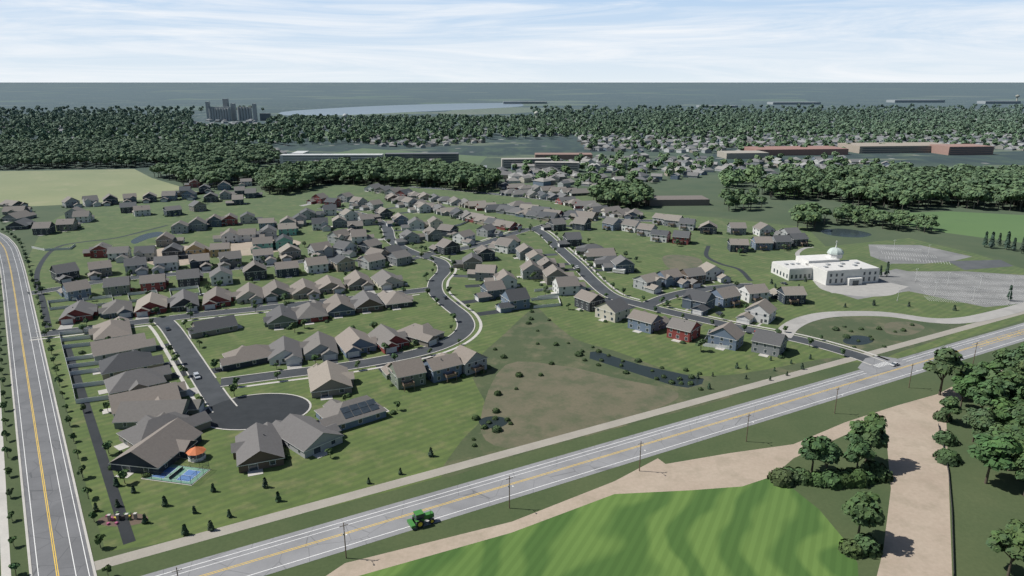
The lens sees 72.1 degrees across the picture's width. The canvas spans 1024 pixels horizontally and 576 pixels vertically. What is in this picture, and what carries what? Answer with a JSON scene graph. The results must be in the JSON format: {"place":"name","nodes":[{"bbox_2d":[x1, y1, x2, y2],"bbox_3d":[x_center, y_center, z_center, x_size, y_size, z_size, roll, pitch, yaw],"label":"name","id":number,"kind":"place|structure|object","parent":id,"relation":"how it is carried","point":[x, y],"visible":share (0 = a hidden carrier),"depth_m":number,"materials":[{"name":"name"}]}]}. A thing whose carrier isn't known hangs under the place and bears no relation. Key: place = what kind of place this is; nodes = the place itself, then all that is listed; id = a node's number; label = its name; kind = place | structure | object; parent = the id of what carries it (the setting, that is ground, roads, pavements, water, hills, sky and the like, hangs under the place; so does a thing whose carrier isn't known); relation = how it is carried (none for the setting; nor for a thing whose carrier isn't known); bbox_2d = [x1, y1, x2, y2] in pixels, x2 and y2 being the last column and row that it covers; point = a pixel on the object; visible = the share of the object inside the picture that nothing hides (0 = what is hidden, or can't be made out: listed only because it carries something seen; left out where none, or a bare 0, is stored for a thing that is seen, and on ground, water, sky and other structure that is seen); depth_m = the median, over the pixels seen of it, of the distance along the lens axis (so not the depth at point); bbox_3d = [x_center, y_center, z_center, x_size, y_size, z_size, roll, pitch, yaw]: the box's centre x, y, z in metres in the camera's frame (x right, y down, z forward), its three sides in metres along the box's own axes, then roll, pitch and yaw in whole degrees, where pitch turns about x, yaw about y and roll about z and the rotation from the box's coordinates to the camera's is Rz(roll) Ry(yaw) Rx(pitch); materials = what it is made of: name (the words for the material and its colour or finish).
{"place":"outdoors","nodes":[
{"label":"outdoors","id":0,"kind":"place"},
{"bbox_2d":[0,233,96,575],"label":"collector road","id":1,"kind":"structure","parent":0,"point":[57,542],"depth_m":230.78,"materials":[{"name":"grey asphalt"}]},
{"bbox_2d":[0,169,204,207],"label":"farm field","id":2,"kind":"structure","parent":0,"point":[44,188],"depth_m":832.16,"materials":[{"name":"plant"}]},
{"bbox_2d":[131,232,162,243],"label":"pond water","id":3,"kind":"structure","parent":0,"point":[140,238],"depth_m":558.35,"materials":[{"name":"blue liquid"}]},
{"bbox_2d":[156,343,197,395],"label":"driveway paving","id":4,"kind":"structure","parent":0,"point":[183,373],"depth_m":297.43,"materials":[{"name":"concrete"}]},
{"bbox_2d":[58,287,398,328],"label":"driveway paving","id":5,"kind":"structure","parent":0,"point":[65,326],"depth_m":378.77,"materials":[{"name":"concrete"}]},
{"bbox_2d":[56,257,419,293],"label":"driveway paving","id":6,"kind":"structure","parent":0,"point":[413,258],"depth_m":488.95,"materials":[{"name":"concrete"}]},
{"bbox_2d":[211,340,439,372],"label":"driveway paving","id":7,"kind":"structure","parent":0,"point":[218,369],"depth_m":305.83,"materials":[{"name":"concrete"}]},
{"bbox_2d":[299,202,408,239],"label":"driveway paving","id":8,"kind":"structure","parent":0,"point":[369,210],"depth_m":670.85,"materials":[{"name":"concrete"}]},
{"bbox_2d":[34,225,752,544],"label":"bike trail path","id":9,"kind":"structure","parent":0,"point":[125,528],"depth_m":247.98,"materials":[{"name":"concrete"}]},
{"bbox_2d":[278,103,522,115],"bbox_3d":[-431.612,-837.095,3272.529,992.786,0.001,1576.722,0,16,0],"label":"lake water","id":10,"kind":"structure","parent":0,"point":[387,109],"depth_m":3202.43,"materials":[{"name":"blue liquid"}]},
{"bbox_2d":[376,354,434,372],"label":"driveway paving","id":11,"kind":"structure","parent":0,"point":[421,357],"depth_m":308.58,"materials":[{"name":"concrete"}]},
{"bbox_2d":[0,182,845,575],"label":"street trees","id":12,"kind":"object","parent":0,"point":[82,468],"visible":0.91,"depth_m":336.70,"materials":[{"name":"green plant"}]},
{"bbox_2d":[27,186,884,428],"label":"residential street","id":13,"kind":"structure","parent":0,"point":[224,410],"depth_m":336.74,"materials":[{"name":"grey asphalt"}]},
{"bbox_2d":[193,372,200,378],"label":"car","id":14,"kind":"object","parent":13,"relation":"on","point":[196,375],"visible":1,"depth_m":291.30,"materials":[{"name":"white metal"}]},
{"bbox_2d":[211,393,311,429],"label":"curb","id":15,"kind":"structure","parent":13,"relation":"on","point":[310,405],"depth_m":270.19,"materials":[{"name":"concrete"}]},
{"bbox_2d":[449,262,499,315],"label":"driveway paving","id":16,"kind":"structure","parent":0,"point":[475,301],"depth_m":393.40,"materials":[{"name":"concrete"}]},
{"bbox_2d":[479,416,507,427],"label":"pond","id":17,"kind":"structure","parent":0,"point":[501,421],"depth_m":254.57,"materials":[{"name":"liquid"}]},
{"bbox_2d":[0,82,1023,575],"bbox_3d":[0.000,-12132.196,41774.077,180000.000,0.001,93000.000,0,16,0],"label":"ground","id":18,"kind":"structure","parent":0,"point":[980,510],"depth_m":613.86,"materials":[{"name":"green plant"}]},
{"bbox_2d":[0,200,36,230],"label":"houses","id":19,"kind":"structure","parent":18,"relation":"on","point":[19,215],"depth_m":626.03,"materials":[{"name":"grey"}]},
{"bbox_2d":[176,175,262,205],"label":"houses","id":20,"kind":"structure","parent":18,"relation":"on","point":[225,194],"depth_m":757.27,"materials":[{"name":"grey"}]},
{"bbox_2d":[205,99,270,120],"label":"grain elevators","id":21,"kind":"object","parent":18,"relation":"on","point":[226,111],"visible":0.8,"depth_m":2198.28,"materials":[{"name":"grey concrete"}]},
{"bbox_2d":[340,523,347,557],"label":"utility pole","id":22,"kind":"object","parent":18,"relation":"on","point":[344,534],"visible":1,"depth_m":179.89,"materials":[{"name":"brown wood"}]},
{"bbox_2d":[314,159,566,185],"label":"houses","id":23,"kind":"structure","parent":18,"relation":"on","point":[514,177],"depth_m":867.64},
{"bbox_2d":[506,476,513,507],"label":"utility pole","id":24,"kind":"object","parent":18,"relation":"on","point":[509,490],"visible":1,"depth_m":200.90,"materials":[{"name":"brown wood"}]},
{"bbox_2d":[2,117,1017,143],"bbox_3d":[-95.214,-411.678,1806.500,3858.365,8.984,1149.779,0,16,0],"label":"buildings","id":25,"kind":"structure","parent":18,"relation":"on","point":[60,129],"depth_m":1832.10,"materials":[{"name":"grey"}]},
{"bbox_2d":[0,103,1023,188],"bbox_3d":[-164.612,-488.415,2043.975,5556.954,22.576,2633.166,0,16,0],"label":"trees","id":26,"kind":"object","parent":18,"relation":"on","point":[105,123],"visible":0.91,"depth_m":1706.86,"materials":[{"name":"green plant"}]},
{"bbox_2d":[0,136,1023,232],"bbox_3d":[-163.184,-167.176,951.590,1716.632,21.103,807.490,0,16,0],"label":"trees","id":27,"kind":"object","parent":18,"relation":"on","point":[903,183],"visible":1,"depth_m":818.47,"materials":[{"name":"green plant"}]},
{"bbox_2d":[20,118,1023,187],"bbox_3d":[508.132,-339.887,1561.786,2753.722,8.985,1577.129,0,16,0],"label":"town houses","id":28,"kind":"structure","parent":18,"relation":"on","point":[608,145],"depth_m":1235.28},
{"bbox_2d":[280,100,1020,205],"bbox_3d":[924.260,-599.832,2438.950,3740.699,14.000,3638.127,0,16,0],"label":"buildings","id":29,"kind":"structure","parent":18,"relation":"on","point":[540,161],"depth_m":1165.11,"materials":[{"name":"grey concrete"}]},
{"bbox_2d":[746,415,753,441],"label":"utility pole","id":30,"kind":"object","parent":18,"relation":"on","point":[747,426],"visible":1,"depth_m":238.56,"materials":[{"name":"brown wood"}]},
{"bbox_2d":[767,410,962,559],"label":"shrubs","id":31,"kind":"object","parent":18,"relation":"on","point":[867,473],"visible":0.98,"depth_m":214.42,"materials":[{"name":"green plant"}]},
{"bbox_2d":[798,343,1023,575],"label":"trees","id":32,"kind":"object","parent":18,"relation":"on","point":[999,446],"visible":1,"depth_m":220.85,"materials":[{"name":"green plant"}]},
{"bbox_2d":[0,0,1023,81],"label":"sky","id":33,"kind":"structure","parent":0,"point":[41,40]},
{"bbox_2d":[26,182,1023,551],"bbox_3d":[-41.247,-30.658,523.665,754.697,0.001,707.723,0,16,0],"label":"lawn","id":34,"kind":"structure","parent":0,"point":[438,420],"depth_m":350.44,"materials":[{"name":"green plant"}]},
{"bbox_2d":[31,200,206,235],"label":"houses","id":35,"kind":"structure","parent":34,"relation":"on","point":[75,218],"depth_m":627.60,"materials":[{"name":"grey"}]},
{"bbox_2d":[97,511,147,526],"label":"entrance monument","id":36,"kind":"object","parent":34,"relation":"on","point":[134,518],"visible":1,"depth_m":197.15,"materials":[{"name":"concrete"}]},
{"bbox_2d":[61,189,196,207],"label":"houses","id":37,"kind":"structure","parent":34,"relation":"on","point":[108,199],"depth_m":707.46,"materials":[{"name":"grey"}]},
{"bbox_2d":[86,316,186,415],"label":"houses","id":38,"kind":"structure","parent":34,"relation":"on","point":[131,367],"depth_m":293.80,"materials":[{"name":"grey"}]},
{"bbox_2d":[108,399,211,477],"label":"houses","id":39,"kind":"structure","parent":34,"relation":"on","point":[154,435],"depth_m":237.58,"materials":[{"name":"grey"}]},
{"bbox_2d":[147,246,189,265],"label":"patio","id":40,"kind":"structure","parent":34,"relation":"on","point":[181,261],"depth_m":483.53,"materials":[{"name":"beige concrete"}]},
{"bbox_2d":[141,456,210,485],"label":"pickleball court","id":41,"kind":"object","parent":34,"relation":"on","point":[182,475],"visible":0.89,"depth_m":219.49,"materials":[{"name":"blue paint"}]},
{"bbox_2d":[82,222,298,262],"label":"houses","id":42,"kind":"structure","parent":34,"relation":"on","point":[264,237],"depth_m":504.28,"materials":[{"name":"grey"}]},
{"bbox_2d":[186,446,205,462],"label":"gazebo","id":43,"kind":"object","parent":34,"relation":"on","point":[197,454],"visible":0.99,"depth_m":228.08,"materials":[{"name":"orange paint"}]},
{"bbox_2d":[49,238,382,283],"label":"houses","id":44,"kind":"structure","parent":34,"relation":"on","point":[64,273],"depth_m":461.47,"materials":[{"name":"grey"}]},
{"bbox_2d":[58,269,403,324],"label":"houses","id":45,"kind":"structure","parent":34,"relation":"on","point":[217,296],"depth_m":389.98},
{"bbox_2d":[57,249,412,300],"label":"houses","id":46,"kind":"structure","parent":34,"relation":"on","point":[121,285],"depth_m":433.82,"materials":[{"name":"grey"}]},
{"bbox_2d":[209,239,300,255],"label":"dirt site","id":47,"kind":"object","parent":34,"relation":"on","point":[244,247],"visible":0.24,"depth_m":521.38},
{"bbox_2d":[170,204,362,233],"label":"houses","id":48,"kind":"structure","parent":34,"relation":"on","point":[197,223],"depth_m":591.93,"materials":[{"name":"grey"}]},
{"bbox_2d":[231,414,343,476],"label":"houses","id":49,"kind":"structure","parent":34,"relation":"on","point":[256,448],"depth_m":232.71,"materials":[{"name":"grey"}]},
{"bbox_2d":[187,290,413,338],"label":"houses","id":50,"kind":"structure","parent":34,"relation":"on","point":[281,317],"depth_m":365.33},
{"bbox_2d":[220,323,444,371],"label":"houses","id":51,"kind":"structure","parent":34,"relation":"on","point":[350,342],"depth_m":316.84,"materials":[{"name":"grey"}]},
{"bbox_2d":[307,360,389,430],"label":"houses","id":52,"kind":"structure","parent":34,"relation":"on","point":[327,379],"depth_m":272.99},
{"bbox_2d":[340,398,378,418],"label":"solar panels","id":53,"kind":"object","parent":52,"relation":"on","point":[370,402],"visible":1,"depth_m":253.87,"materials":[{"name":"blue glass"}]},
{"bbox_2d":[31,202,728,403],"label":"fences","id":54,"kind":"object","parent":34,"relation":"on","point":[105,397],"visible":0.69,"depth_m":335.55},
{"bbox_2d":[306,192,458,261],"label":"houses","id":55,"kind":"structure","parent":34,"relation":"on","point":[428,234],"depth_m":595.88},
{"bbox_2d":[0,189,786,482],"bbox_3d":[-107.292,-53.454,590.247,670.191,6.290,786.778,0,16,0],"label":"yard trees","id":56,"kind":"object","parent":34,"relation":"on","point":[123,473],"visible":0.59,"depth_m":344.33,"materials":[{"name":"green plant"}]},
{"bbox_2d":[10,180,811,477],"bbox_3d":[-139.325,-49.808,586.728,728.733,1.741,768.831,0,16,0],"label":"yard shrubs","id":57,"kind":"object","parent":34,"relation":"on","point":[288,456],"visible":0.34,"depth_m":406.07,"materials":[{"name":"green plant"}]},
{"bbox_2d":[381,345,486,391],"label":"houses","id":58,"kind":"structure","parent":34,"relation":"on","point":[459,360],"depth_m":288.60,"materials":[{"name":"beige"}]},
{"bbox_2d":[384,193,522,230],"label":"houses","id":59,"kind":"structure","parent":34,"relation":"on","point":[465,215],"depth_m":625.17,"materials":[{"name":"grey"}]},
{"bbox_2d":[364,183,563,220],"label":"houses","id":60,"kind":"structure","parent":34,"relation":"on","point":[490,207],"depth_m":682.63,"materials":[{"name":"grey"}]},
{"bbox_2d":[428,223,543,312],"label":"houses","id":61,"kind":"structure","parent":34,"relation":"on","point":[494,284],"depth_m":438.24,"materials":[{"name":"grey"}]},
{"bbox_2d":[93,264,956,535],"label":"young trees","id":62,"kind":"object","parent":34,"relation":"on","point":[116,483],"depth_m":210.23,"materials":[{"name":"green plant"}]},
{"bbox_2d":[497,182,588,200],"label":"houses","id":63,"kind":"structure","parent":34,"relation":"on","point":[552,193],"depth_m":760.05,"materials":[{"name":"grey"}]},
{"bbox_2d":[508,196,643,220],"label":"houses","id":64,"kind":"structure","parent":34,"relation":"on","point":[593,211],"depth_m":649.32,"materials":[{"name":"grey"}]},
{"bbox_2d":[612,268,625,273],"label":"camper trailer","id":65,"kind":"object","parent":34,"relation":"on","point":[619,271],"visible":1,"depth_m":449.83,"materials":[{"name":"white metal"}]},
{"bbox_2d":[541,217,730,293],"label":"houses","id":66,"kind":"structure","parent":34,"relation":"on","point":[606,259],"depth_m":450.13,"materials":[{"name":"grey"}]},
{"bbox_2d":[490,234,788,356],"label":"houses","id":67,"kind":"structure","parent":34,"relation":"on","point":[730,334],"depth_m":349.29,"materials":[{"name":"grey"}]},
{"bbox_2d":[602,213,808,251],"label":"houses","id":68,"kind":"structure","parent":34,"relation":"on","point":[763,239],"depth_m":557.73,"materials":[{"name":"grey"}]},
{"bbox_2d":[681,283,806,323],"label":"houses","id":69,"kind":"structure","parent":34,"relation":"on","point":[761,309],"depth_m":382.65,"materials":[{"name":"grey"}]},
{"bbox_2d":[771,242,879,284],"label":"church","id":70,"kind":"structure","parent":34,"relation":"on","point":[830,268],"depth_m":434.55,"materials":[{"name":"white paint"}]},
{"bbox_2d":[860,231,1023,300],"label":"conifers","id":71,"kind":"object","parent":34,"relation":"on","point":[1007,242],"depth_m":511.53,"materials":[{"name":"green plant"}]},
{"bbox_2d":[94,311,1023,569],"bbox_3d":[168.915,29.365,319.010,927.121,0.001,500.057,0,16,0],"label":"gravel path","id":72,"kind":"structure","parent":0,"point":[195,538],"depth_m":226.57,"materials":[{"name":"stone"}]},
{"bbox_2d":[480,361,677,447],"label":"dry grass field","id":73,"kind":"structure","parent":0,"point":[555,400],"depth_m":271.33,"materials":[{"name":"beige plant"}]},
{"bbox_2d":[142,323,1023,575],"bbox_3d":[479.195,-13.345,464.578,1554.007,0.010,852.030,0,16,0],"label":"highway road","id":74,"kind":"structure","parent":0,"point":[287,555],"depth_m":219.12,"materials":[{"name":"grey asphalt"}]},
{"bbox_2d":[407,509,434,528],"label":"tractor","id":75,"kind":"object","parent":74,"relation":"on","point":[419,518],"visible":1,"depth_m":194.20,"materials":[{"name":"green metal"}]},
{"bbox_2d":[172,329,1023,575],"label":"highway markings","id":76,"kind":"object","parent":74,"relation":"on","point":[590,453],"visible":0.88,"depth_m":229.86,"materials":[{"name":"paint"}]},
{"bbox_2d":[890,362,899,366],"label":"car","id":77,"kind":"object","parent":74,"relation":"on","point":[894,364],"visible":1,"depth_m":304.03,"materials":[{"name":"white metal"}]},
{"bbox_2d":[484,245,701,324],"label":"driveway paving","id":78,"kind":"structure","parent":0,"point":[581,278],"depth_m":457.91,"materials":[{"name":"concrete"}]},
{"bbox_2d":[360,478,857,575],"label":"crop field","id":79,"kind":"structure","parent":0,"point":[764,527],"depth_m":187.78,"materials":[{"name":"green plant"}]},
{"bbox_2d":[441,308,842,476],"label":"grass field","id":80,"kind":"structure","parent":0,"point":[517,340],"depth_m":302.65,"materials":[{"name":"green plant"}]},
{"bbox_2d":[472,310,913,446],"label":"shrubs","id":81,"kind":"object","parent":80,"relation":"on","point":[496,429],"visible":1,"depth_m":295.99,"materials":[{"name":"green plant"}]},
{"bbox_2d":[590,351,703,387],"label":"pond water","id":82,"kind":"structure","parent":0,"point":[642,370],"depth_m":298.45,"materials":[{"name":"black liquid"}]},
{"bbox_2d":[566,225,732,294],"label":"driveway paving","id":83,"kind":"structure","parent":0,"point":[660,293],"depth_m":432.74,"materials":[{"name":"concrete"}]},
{"bbox_2d":[327,370,1001,575],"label":"dirt track","id":84,"kind":"structure","parent":0,"point":[917,541],"depth_m":213.20,"materials":[{"name":"beige soil"}]},
{"bbox_2d":[638,442,645,470],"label":"utility pole","id":85,"kind":"object","parent":84,"relation":"on","point":[640,454],"visible":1,"depth_m":220.24,"materials":[{"name":"brown wood"}]},
{"bbox_2d":[938,423,953,575],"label":"silt fence","id":86,"kind":"object","parent":84,"relation":"on","point":[951,510],"visible":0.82,"depth_m":201.08,"materials":[{"name":"fabric"}]},
{"bbox_2d":[662,255,701,269],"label":"dry grass patch","id":87,"kind":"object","parent":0,"point":[680,262],"visible":0.76,"depth_m":480.85,"materials":[{"name":"plant"}]},
{"bbox_2d":[772,189,819,195],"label":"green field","id":88,"kind":"structure","parent":0,"point":[775,193],"depth_m":772.74,"materials":[{"name":"green plant"}]},
{"bbox_2d":[821,228,870,236],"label":"pond water","id":89,"kind":"structure","parent":0,"point":[844,232],"depth_m":569.36,"materials":[{"name":"liquid"}]},
{"bbox_2d":[795,247,907,296],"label":"paved forecourt","id":90,"kind":"structure","parent":0,"point":[873,289],"depth_m":418.04,"materials":[{"name":"concrete"}]},
{"bbox_2d":[843,335,873,344],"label":"pond water","id":91,"kind":"structure","parent":0,"point":[862,339],"depth_m":334.17,"materials":[{"name":"liquid"}]},
{"bbox_2d":[794,317,965,356],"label":"meadow","id":92,"kind":"structure","parent":0,"point":[824,326],"depth_m":346.23,"materials":[{"name":"green plant"}]},
{"bbox_2d":[858,356,907,374],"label":"entrance paving","id":93,"kind":"structure","parent":0,"point":[871,369],"depth_m":305.70,"materials":[{"name":"concrete"}]},
{"bbox_2d":[775,303,1023,337],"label":"driveway","id":94,"kind":"structure","parent":0,"point":[794,325],"depth_m":368.10,"materials":[{"name":"concrete"}]},
{"bbox_2d":[884,322,924,335],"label":"dry grass","id":95,"kind":"structure","parent":0,"point":[890,327],"depth_m":350.42,"materials":[{"name":"beige plant"}]},
{"bbox_2d":[868,244,971,263],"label":"parking paving","id":96,"kind":"structure","parent":0,"point":[920,250],"depth_m":500.25,"materials":[{"name":"grey asphalt"}]},
{"bbox_2d":[842,269,1023,306],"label":"parking paving","id":97,"kind":"structure","parent":0,"point":[902,277],"depth_m":426.32,"materials":[{"name":"grey asphalt"}]},
{"bbox_2d":[881,246,1023,305],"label":"parking markings","id":98,"kind":"object","parent":97,"relation":"on","point":[932,298],"visible":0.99,"depth_m":422.12,"materials":[{"name":"paint"}]},
{"bbox_2d":[904,211,1023,242],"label":"green field","id":99,"kind":"structure","parent":0,"point":[970,224],"depth_m":605.26,"materials":[{"name":"green plant"}]},
{"bbox_2d":[948,260,1011,269],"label":"parking patch paving","id":100,"kind":"structure","parent":0,"point":[973,264],"depth_m":472.88,"materials":[{"name":"grey asphalt"}]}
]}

